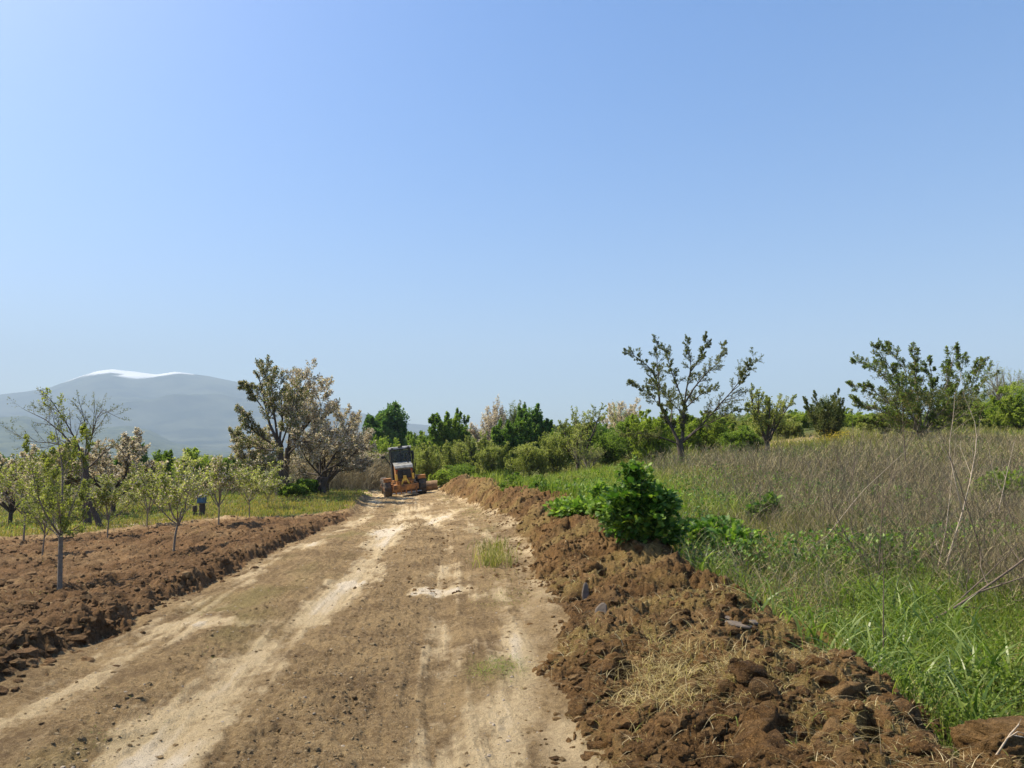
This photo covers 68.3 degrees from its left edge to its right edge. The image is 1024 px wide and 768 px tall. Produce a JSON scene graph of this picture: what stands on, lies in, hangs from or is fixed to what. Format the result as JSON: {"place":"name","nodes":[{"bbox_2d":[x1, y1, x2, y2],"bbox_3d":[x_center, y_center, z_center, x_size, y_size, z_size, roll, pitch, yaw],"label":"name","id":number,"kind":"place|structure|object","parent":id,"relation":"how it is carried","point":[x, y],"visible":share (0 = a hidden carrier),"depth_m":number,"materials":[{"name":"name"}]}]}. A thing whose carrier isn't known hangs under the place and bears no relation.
{"place":"outdoors","nodes":[
{"label":"outdoors","id":0,"kind":"place"},
{"bbox_2d":[0,496,367,694],"bbox_3d":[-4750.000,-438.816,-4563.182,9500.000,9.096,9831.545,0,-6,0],"label":"ploughed field","id":1,"kind":"structure","parent":0,"point":[167,590],"depth_m":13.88,"materials":[{"name":"soil"}]},
{"bbox_2d":[0,453,67,540],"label":"young cherry tree","id":2,"kind":"object","parent":1,"relation":"on","point":[28,478],"visible":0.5,"depth_m":21.71,"materials":[{"name":"green plant"}]},
{"bbox_2d":[0,387,96,589],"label":"young cherry tree","id":3,"kind":"object","parent":1,"relation":"on","point":[51,500],"visible":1,"depth_m":10.83,"materials":[{"name":"green plant"}]},
{"bbox_2d":[25,477,77,555],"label":"young cherry tree","id":4,"kind":"object","parent":1,"relation":"on","point":[43,501],"visible":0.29,"depth_m":17.25,"materials":[{"name":"green plant"}]},
{"bbox_2d":[85,473,144,536],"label":"young cherry tree","id":5,"kind":"object","parent":1,"relation":"on","point":[110,499],"visible":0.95,"depth_m":21.74,"materials":[{"name":"green plant"}]},
{"bbox_2d":[127,460,170,526],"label":"young cherry tree","id":6,"kind":"object","parent":1,"relation":"on","point":[143,477],"visible":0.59,"depth_m":24.70,"materials":[{"name":"green plant"}]},
{"bbox_2d":[129,447,214,550],"bbox_3d":[-6.962,2.433,15.889,1.696,2.206,1.619,0,-6,0],"label":"young cherry tree","id":7,"kind":"object","parent":1,"relation":"on","point":[171,490],"visible":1,"depth_m":15.64,"materials":[{"name":"green plant"}]},
{"bbox_2d":[199,454,240,524],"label":"young cherry tree","id":8,"kind":"object","parent":1,"relation":"on","point":[218,469],"visible":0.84,"depth_m":20.18,"materials":[{"name":"green plant"}]},
{"bbox_2d":[228,460,291,517],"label":"young cherry tree","id":9,"kind":"object","parent":1,"relation":"on","point":[252,478],"visible":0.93,"depth_m":24.30,"materials":[{"name":"green plant"}]},
{"bbox_2d":[0,486,368,536],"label":"ochre grass","id":10,"kind":"structure","parent":0,"point":[216,515],"depth_m":28.20,"materials":[{"name":"green plant"}]},
{"bbox_2d":[0,416,414,460],"bbox_3d":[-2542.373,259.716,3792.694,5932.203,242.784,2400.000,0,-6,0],"label":"foothill","id":11,"kind":"structure","parent":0,"point":[9,444],"depth_m":3554.83,"materials":[{"name":"grass"},{"name":"soil"},{"name":"rock"}]},
{"bbox_2d":[0,369,479,451],"bbox_3d":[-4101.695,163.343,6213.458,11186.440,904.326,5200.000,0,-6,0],"label":"mountain","id":12,"kind":"structure","parent":0,"point":[195,410],"depth_m":5775.01,"materials":[{"name":"grey stone"}]},
{"bbox_2d":[0,485,611,767],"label":"dirt road","id":13,"kind":"structure","parent":0,"point":[37,686],"depth_m":5.77,"materials":[{"name":"beige soil"}]},
{"bbox_2d":[14,517,565,767],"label":"road crumbs","id":14,"kind":"object","parent":13,"relation":"on","point":[313,765],"visible":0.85,"depth_m":4.96,"materials":[{"name":"brown soil"}]},
{"bbox_2d":[45,558,545,767],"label":"pebbles","id":15,"kind":"object","parent":13,"relation":"on","point":[493,724],"visible":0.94,"depth_m":5.08,"materials":[{"name":"stone"}]},
{"bbox_2d":[380,445,437,496],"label":"motor grader","id":16,"kind":"object","parent":13,"relation":"on","point":[404,479],"visible":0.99,"depth_m":45.60,"materials":[{"name":"metal"}]},
{"bbox_2d":[353,478,577,594],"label":"verge crumbs","id":17,"kind":"object","parent":13,"relation":"on","point":[563,568],"visible":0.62,"depth_m":12.08,"materials":[{"name":"soil"}]},
{"bbox_2d":[462,532,521,567],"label":"roadside tuft","id":18,"kind":"object","parent":13,"relation":"on","point":[493,553],"visible":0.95,"depth_m":11.09,"materials":[{"name":"green plant"}]},
{"bbox_2d":[464,651,528,686],"bbox_3d":[-0.118,2.175,5.791,0.535,0.091,1.166,0,-6,0],"label":"grass tuft","id":19,"kind":"object","parent":13,"relation":"on","point":[496,659],"visible":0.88,"depth_m":5.78,"materials":[{"name":"green plant"}]},
{"bbox_2d":[0,423,1023,757],"bbox_3d":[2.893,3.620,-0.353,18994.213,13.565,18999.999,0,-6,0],"label":"ground","id":20,"kind":"structure","parent":0,"point":[806,431],"depth_m":17.04,"materials":[{"name":"green plant"}]},
{"bbox_2d":[0,443,59,523],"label":"blossoming cherry tree","id":21,"kind":"object","parent":20,"relation":"on","point":[10,509],"visible":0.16,"depth_m":29.53,"materials":[{"name":"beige plant"}]},
{"bbox_2d":[21,439,81,502],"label":"blossoming cherry tree","id":22,"kind":"object","parent":20,"relation":"on","point":[73,481],"visible":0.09,"depth_m":30.85,"materials":[{"name":"beige plant"}]},
{"bbox_2d":[0,386,130,525],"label":"old cherry tree","id":23,"kind":"object","parent":20,"relation":"on","point":[86,474],"visible":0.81,"depth_m":27.17,"materials":[{"name":"green plant"}]},
{"bbox_2d":[64,427,168,512],"bbox_3d":[-16.744,3.600,31.421,3.545,3.699,4.674,0,-6,0],"label":"blossoming cherry tree","id":24,"kind":"object","parent":20,"relation":"on","point":[96,468],"visible":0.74,"depth_m":31.23,"materials":[{"name":"beige plant"}]},
{"bbox_2d":[0,457,314,515],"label":"bank twigs","id":25,"kind":"object","parent":20,"relation":"on","point":[113,489],"visible":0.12,"depth_m":37.99,"materials":[{"name":"plant"}]},
{"bbox_2d":[145,449,174,482],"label":"green bush","id":26,"kind":"object","parent":20,"relation":"on","point":[158,456],"visible":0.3,"depth_m":53.58,"materials":[{"name":"green plant"}]},
{"bbox_2d":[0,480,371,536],"bbox_3d":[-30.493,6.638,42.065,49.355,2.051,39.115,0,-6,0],"label":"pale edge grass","id":27,"kind":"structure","parent":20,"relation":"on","point":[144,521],"depth_m":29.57,"materials":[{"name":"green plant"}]},
{"bbox_2d":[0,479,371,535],"bbox_3d":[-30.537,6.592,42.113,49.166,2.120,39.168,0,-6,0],"label":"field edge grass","id":28,"kind":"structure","parent":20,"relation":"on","point":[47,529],"depth_m":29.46,"materials":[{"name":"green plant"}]},
{"bbox_2d":[170,447,210,490],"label":"green bush","id":29,"kind":"object","parent":20,"relation":"on","point":[192,452],"visible":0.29,"depth_m":49.35,"materials":[{"name":"green plant"}]},
{"bbox_2d":[228,424,297,492],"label":"blossoming cherry tree","id":30,"kind":"object","parent":20,"relation":"on","point":[241,455],"visible":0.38,"depth_m":37.20,"materials":[{"name":"dark bark"},{"name":"pale pink-white blossoms"}]},
{"bbox_2d":[252,471,285,501],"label":"young cherry tree","id":31,"kind":"object","parent":20,"relation":"on","point":[274,481],"visible":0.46,"depth_m":27.73,"materials":[{"name":"green plant"}]},
{"bbox_2d":[228,354,310,496],"bbox_3d":[-10.769,1.851,33.069,2.941,6.233,4.891,3,-6,-29],"label":"old cherry tree","id":32,"kind":"object","parent":20,"relation":"on","point":[246,416],"visible":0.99,"depth_m":32.61,"materials":[{"name":"green plant"}]},
{"bbox_2d":[278,483,310,496],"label":"green bush","id":33,"kind":"object","parent":20,"relation":"on","point":[291,489],"visible":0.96,"depth_m":32.40,"materials":[{"name":"green plant"}]},
{"bbox_2d":[278,357,351,485],"bbox_3d":[-9.350,2.011,34.890,3.141,6.232,5.798,2,-6,-20],"label":"old cherry tree","id":34,"kind":"object","parent":20,"relation":"on","point":[318,414],"visible":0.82,"depth_m":33.91,"materials":[{"name":"beige plant"}]},
{"bbox_2d":[284,403,376,482],"bbox_3d":[-8.933,3.113,36.711,4.730,4.430,4.134,1,-6,-9],"label":"old cherry tree","id":35,"kind":"object","parent":20,"relation":"on","point":[347,463],"visible":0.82,"depth_m":36.48,"materials":[{"name":"beige plant"}]},
{"bbox_2d":[290,447,390,490],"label":"grey thicket","id":36,"kind":"object","parent":20,"relation":"on","point":[353,479],"visible":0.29,"depth_m":54.12,"materials":[{"name":"plant"}]},
{"bbox_2d":[299,418,387,491],"bbox_3d":[-9.447,3.623,38.950,4.610,4.260,4.922,5,-8,-43],"label":"blossoming cherry tree","id":37,"kind":"object","parent":20,"relation":"on","point":[331,475],"visible":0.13,"depth_m":38.60,"materials":[{"name":"beige plant"}]},
{"bbox_2d":[364,434,399,470],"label":"willow bush","id":38,"kind":"object","parent":20,"relation":"on","point":[383,445],"visible":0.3,"depth_m":71.18,"materials":[{"name":"green plant"}]},
{"bbox_2d":[361,401,409,461],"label":"broadleaf tree","id":39,"kind":"object","parent":20,"relation":"on","point":[390,422],"visible":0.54,"depth_m":93.47,"materials":[{"name":"green plant"}]},
{"bbox_2d":[406,430,438,456],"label":"green tree","id":40,"kind":"object","parent":20,"relation":"on","point":[411,440],"visible":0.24,"depth_m":80.90,"materials":[{"name":"green plant"}]},
{"bbox_2d":[411,441,444,480],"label":"pale orchard tree","id":41,"kind":"object","parent":20,"relation":"on","point":[426,464],"visible":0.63,"depth_m":57.11,"materials":[{"name":"green plant"}]},
{"bbox_2d":[427,407,472,456],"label":"green tree","id":42,"kind":"object","parent":20,"relation":"on","point":[455,432],"visible":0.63,"depth_m":76.65,"materials":[{"name":"green plant"}]},
{"bbox_2d":[435,439,469,470],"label":"pale orchard tree","id":43,"kind":"object","parent":20,"relation":"on","point":[454,450],"visible":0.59,"depth_m":55.31,"materials":[{"name":"green plant"}]},
{"bbox_2d":[443,463,480,479],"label":"weed thicket","id":44,"kind":"object","parent":20,"relation":"on","point":[454,470],"visible":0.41,"depth_m":50.92,"materials":[{"name":"green plant"}]},
{"bbox_2d":[461,430,493,470],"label":"tree","id":45,"kind":"object","parent":20,"relation":"on","point":[471,450],"visible":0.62,"depth_m":51.52,"materials":[{"name":"green plant"}]},
{"bbox_2d":[466,395,506,461],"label":"blossoming tree","id":46,"kind":"object","parent":20,"relation":"on","point":[488,425],"visible":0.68,"depth_m":61.70,"materials":[{"name":"grey plant"}]},
{"bbox_2d":[471,438,513,476],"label":"hedge bush","id":47,"kind":"object","parent":20,"relation":"on","point":[493,454],"visible":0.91,"depth_m":47.30,"materials":[{"name":"green plant"}]},
{"bbox_2d":[54,406,965,473],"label":"distant wood","id":48,"kind":"object","parent":20,"relation":"on","point":[739,416],"visible":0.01,"depth_m":94.98,"materials":[{"name":"green plant"}]},
{"bbox_2d":[490,416,530,470],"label":"dark tree","id":49,"kind":"object","parent":20,"relation":"on","point":[517,434],"visible":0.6,"depth_m":53.25,"materials":[{"name":"green plant"}]},
{"bbox_2d":[503,441,551,477],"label":"pale orchard tree","id":50,"kind":"object","parent":20,"relation":"on","point":[532,457],"visible":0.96,"depth_m":41.22,"materials":[{"name":"green plant"}]},
{"bbox_2d":[516,403,553,450],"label":"dark tree","id":51,"kind":"object","parent":20,"relation":"on","point":[537,425],"visible":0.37,"depth_m":55.50,"materials":[{"name":"green plant"}]},
{"bbox_2d":[538,426,575,474],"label":"pale orchard tree","id":52,"kind":"object","parent":20,"relation":"on","point":[556,456],"visible":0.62,"depth_m":42.55,"materials":[{"name":"green plant"}]},
{"bbox_2d":[558,402,607,470],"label":"apple tree","id":53,"kind":"object","parent":20,"relation":"on","point":[583,436],"visible":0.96,"depth_m":38.70,"materials":[{"name":"green plant"}]},
{"bbox_2d":[569,441,606,468],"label":"grey bush","id":54,"kind":"object","parent":20,"relation":"on","point":[589,460],"visible":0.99,"depth_m":36.72,"materials":[{"name":"green plant"}]},
{"bbox_2d":[589,428,625,466],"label":"green bush","id":55,"kind":"object","parent":20,"relation":"on","point":[611,455],"visible":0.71,"depth_m":40.58,"materials":[{"name":"green plant"}]},
{"bbox_2d":[600,397,640,443],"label":"blossoming tree","id":56,"kind":"object","parent":20,"relation":"on","point":[618,415],"visible":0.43,"depth_m":67.47,"materials":[{"name":"beige plant"}]},
{"bbox_2d":[599,416,646,459],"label":"green bush","id":57,"kind":"object","parent":20,"relation":"on","point":[627,444],"visible":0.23,"depth_m":43.34,"materials":[{"name":"green plant"}]},
{"bbox_2d":[474,460,799,525],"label":"roadside grass","id":58,"kind":"structure","parent":20,"relation":"on","point":[552,478],"depth_m":17.62,"materials":[{"name":"green plant"}]},
{"bbox_2d":[623,409,679,462],"bbox_3d":[7.192,2.957,38.864,2.956,3.398,2.877,0,-6,0],"label":"green bush","id":59,"kind":"object","parent":20,"relation":"on","point":[650,424],"visible":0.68,"depth_m":38.55,"materials":[{"name":"green plant"}]},
{"bbox_2d":[663,413,698,449],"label":"hedge bush","id":60,"kind":"object","parent":20,"relation":"on","point":[678,428],"visible":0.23,"depth_m":46.40,"materials":[{"name":"green plant"}]},
{"bbox_2d":[619,331,763,462],"bbox_3d":[7.470,0.570,31.049,6.500,5.779,4.067,0,-6,0],"label":"old cherry tree","id":61,"kind":"object","parent":20,"relation":"on","point":[683,417],"visible":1,"depth_m":31.05,"materials":[{"name":"green plant"}]},
{"bbox_2d":[668,514,749,551],"bbox_3d":[2.719,2.107,10.633,1.373,0.537,0.959,4,-7,-32],"label":"leafy weed","id":62,"kind":"object","parent":20,"relation":"on","point":[711,520],"visible":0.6,"depth_m":10.48,"materials":[{"name":"green plant"}]},
{"bbox_2d":[684,410,734,451],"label":"green bush","id":63,"kind":"object","parent":20,"relation":"on","point":[702,435],"visible":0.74,"depth_m":41.36,"materials":[{"name":"green plant"}]},
{"bbox_2d":[437,473,1013,767],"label":"soil bank","id":64,"kind":"structure","parent":20,"relation":"on","point":[596,553],"depth_m":5.81,"materials":[{"name":"brown soil"}]},
{"bbox_2d":[498,472,546,490],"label":"weed thicket","id":65,"kind":"object","parent":64,"relation":"on","point":[513,482],"visible":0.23,"depth_m":22.70,"materials":[{"name":"green plant"}]},
{"bbox_2d":[542,494,595,517],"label":"leafy weed","id":66,"kind":"object","parent":64,"relation":"on","point":[570,506],"visible":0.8,"depth_m":13.02,"materials":[{"name":"green plant"}]},
{"bbox_2d":[586,478,614,537],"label":"leafy weed","id":67,"kind":"object","parent":64,"relation":"on","point":[598,488],"visible":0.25,"depth_m":10.50,"materials":[{"name":"green plant"}]},
{"bbox_2d":[595,454,693,546],"bbox_3d":[1.651,1.521,9.593,1.301,1.259,0.966,3,-6,-31],"label":"bush","id":68,"kind":"object","parent":64,"relation":"on","point":[645,510],"visible":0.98,"depth_m":9.45,"materials":[{"name":"green plant"}]},
{"bbox_2d":[586,612,747,734],"bbox_3d":[0.979,1.850,4.839,1.262,0.505,2.271,-2,-6,16],"label":"straw heap","id":69,"kind":"object","parent":64,"relation":"on","point":[660,677],"visible":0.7,"depth_m":4.70,"materials":[{"name":"beige plant"}]},
{"bbox_2d":[512,498,982,767],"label":"turned sods","id":70,"kind":"structure","parent":64,"relation":"on","point":[764,734],"depth_m":3.73,"materials":[{"name":"soil"}]},
{"bbox_2d":[473,477,1022,767],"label":"earth crumbs","id":71,"kind":"object","parent":64,"relation":"on","point":[827,677],"visible":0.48,"depth_m":4.21,"materials":[{"name":"soil"}]},
{"bbox_2d":[488,485,1016,767],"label":"clods","id":72,"kind":"object","parent":64,"relation":"on","point":[756,685],"visible":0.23,"depth_m":3.89,"materials":[{"name":"soil"}]},
{"bbox_2d":[528,515,1007,764],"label":"rocks","id":73,"kind":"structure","parent":64,"relation":"on","point":[772,672],"depth_m":4.25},
{"bbox_2d":[521,511,1020,767],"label":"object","id":74,"kind":"object","parent":64,"relation":"on","point":[751,660],"visible":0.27,"depth_m":4.48,"materials":[{"name":"brown soil"}]},
{"bbox_2d":[537,538,1021,767],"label":"bank roots","id":75,"kind":"object","parent":64,"relation":"on","point":[750,682],"visible":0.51,"depth_m":4.21,"materials":[{"name":"brown soil"}]},
{"bbox_2d":[949,715,1023,767],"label":"earth block","id":76,"kind":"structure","parent":64,"relation":"on","point":[990,735],"depth_m":3.78,"materials":[{"name":"soil"}]},
{"bbox_2d":[708,522,766,564],"bbox_3d":[2.819,2.015,9.409,0.763,0.566,0.696,0,-6,0],"label":"leafy weed","id":77,"kind":"object","parent":20,"relation":"on","point":[739,531],"visible":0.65,"depth_m":9.40,"materials":[{"name":"green plant"}]},
{"bbox_2d":[715,424,765,451],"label":"green bush","id":78,"kind":"object","parent":20,"relation":"on","point":[744,434],"visible":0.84,"depth_m":38.34,"materials":[{"name":"green plant"}]},
{"bbox_2d":[741,491,782,524],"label":"leafy weed","id":79,"kind":"object","parent":20,"relation":"on","point":[771,496],"visible":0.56,"depth_m":12.28,"materials":[{"name":"green plant"}]},
{"bbox_2d":[744,382,796,450],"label":"orchard tree","id":80,"kind":"object","parent":20,"relation":"on","point":[759,417],"visible":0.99,"depth_m":36.63,"materials":[{"name":"green plant"}]},
{"bbox_2d":[543,422,1023,560],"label":"tan grass","id":81,"kind":"structure","parent":20,"relation":"on","point":[792,441],"depth_m":23.81,"materials":[{"name":"beige plant"}]},
{"bbox_2d":[771,414,805,437],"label":"bush","id":82,"kind":"object","parent":20,"relation":"on","point":[792,427],"visible":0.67,"depth_m":47.38,"materials":[{"name":"green plant"}]},
{"bbox_2d":[571,491,1023,753],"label":"herbs","id":83,"kind":"object","parent":20,"relation":"on","point":[927,686],"visible":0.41,"depth_m":5.79,"materials":[{"name":"green plant"}]},
{"bbox_2d":[785,408,813,429],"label":"orchard tree","id":84,"kind":"object","parent":20,"relation":"on","point":[801,418],"visible":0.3,"depth_m":57.44,"materials":[{"name":"green plant"}]},
{"bbox_2d":[577,434,1023,584],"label":"dark herbs","id":85,"kind":"object","parent":20,"relation":"on","point":[793,540],"visible":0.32,"depth_m":9.37,"materials":[{"name":"green plant"}]},
{"bbox_2d":[802,387,848,438],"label":"spiky bush","id":86,"kind":"object","parent":20,"relation":"on","point":[828,420],"visible":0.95,"depth_m":40.67,"materials":[{"name":"green plant"}]},
{"bbox_2d":[636,421,1023,627],"bbox_3d":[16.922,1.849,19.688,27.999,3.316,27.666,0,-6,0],"label":"dry brush","id":87,"kind":"object","parent":20,"relation":"on","point":[860,465],"visible":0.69,"depth_m":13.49,"materials":[{"name":"grey plant"}]},
{"bbox_2d":[647,422,1023,481],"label":"meadow grass","id":88,"kind":"structure","parent":20,"relation":"on","point":[860,446],"depth_m":32.41,"materials":[{"name":"green plant"}]},
{"bbox_2d":[661,522,1023,726],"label":"tall grass","id":89,"kind":"structure","parent":20,"relation":"on","point":[955,653],"depth_m":5.61,"materials":[{"name":"green plant"}]},
{"bbox_2d":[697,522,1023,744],"bbox_3d":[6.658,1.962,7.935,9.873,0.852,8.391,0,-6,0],"label":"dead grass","id":90,"kind":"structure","parent":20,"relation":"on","point":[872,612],"depth_m":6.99,"materials":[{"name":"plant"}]},
{"bbox_2d":[854,412,903,431],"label":"orchard tree","id":91,"kind":"object","parent":20,"relation":"on","point":[865,426],"visible":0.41,"depth_m":45.69,"materials":[{"name":"green plant"}]},
{"bbox_2d":[862,432,901,570],"bbox_3d":[4.074,1.312,8.338,0.252,1.646,0.531,4,-7,-37],"label":"dry stalk","id":92,"kind":"object","parent":20,"relation":"on","point":[882,507],"visible":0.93,"depth_m":8.29,"materials":[{"name":"beige plant"}]},
{"bbox_2d":[828,533,964,564],"bbox_3d":[4.913,2.050,9.440,1.757,0.445,1.198,1,-6,-13],"label":"leafy weed","id":93,"kind":"object","parent":20,"relation":"on","point":[882,543],"visible":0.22,"depth_m":9.27,"materials":[{"name":"green plant"}]},
{"bbox_2d":[845,337,1001,438],"bbox_3d":[18.218,0.128,33.008,8.566,4.640,5.292,0,-6,0],"label":"spreading cherry tree","id":94,"kind":"object","parent":20,"relation":"on","point":[911,407],"visible":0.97,"depth_m":32.49,"materials":[{"name":"green plant"}]},
{"bbox_2d":[928,378,980,565],"bbox_3d":[4.805,0.906,8.188,0.931,2.101,0.422,3,-6,-30],"label":"dry stalk","id":95,"kind":"object","parent":20,"relation":"on","point":[961,517],"visible":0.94,"depth_m":8.17,"materials":[{"name":"beige plant"}]},
{"bbox_2d":[905,524,1023,631],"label":"fallen branch","id":96,"kind":"object","parent":20,"relation":"on","point":[983,589],"visible":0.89,"depth_m":6.51,"materials":[{"name":"brown wood"}]},
{"bbox_2d":[959,394,1002,422],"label":"orchard tree","id":97,"kind":"object","parent":20,"relation":"on","point":[994,408],"visible":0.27,"depth_m":51.45,"materials":[{"name":"green plant"}]},
{"bbox_2d":[958,466,1023,511],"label":"leafy weed","id":98,"kind":"object","parent":20,"relation":"on","point":[997,475],"visible":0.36,"depth_m":13.46,"materials":[{"name":"green plant"}]},
{"bbox_2d":[978,361,1023,404],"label":"bare tree","id":99,"kind":"object","parent":20,"relation":"on","point":[999,383],"visible":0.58,"depth_m":66.22,"materials":[{"name":"grey plant"}]},
{"bbox_2d":[984,379,1023,429],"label":"orchard tree","id":100,"kind":"object","parent":20,"relation":"on","point":[1012,413],"visible":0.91,"depth_m":44.02,"materials":[{"name":"green plant"}]},
{"bbox_2d":[0,0,1023,432],"label":"sky","id":101,"kind":"structure","parent":0,"point":[442,206],"materials":[{"name":"blue"}]},
{"bbox_2d":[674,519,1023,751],"bbox_3d":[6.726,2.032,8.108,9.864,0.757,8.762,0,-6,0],"label":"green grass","id":102,"kind":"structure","parent":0,"point":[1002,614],"depth_m":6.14,"materials":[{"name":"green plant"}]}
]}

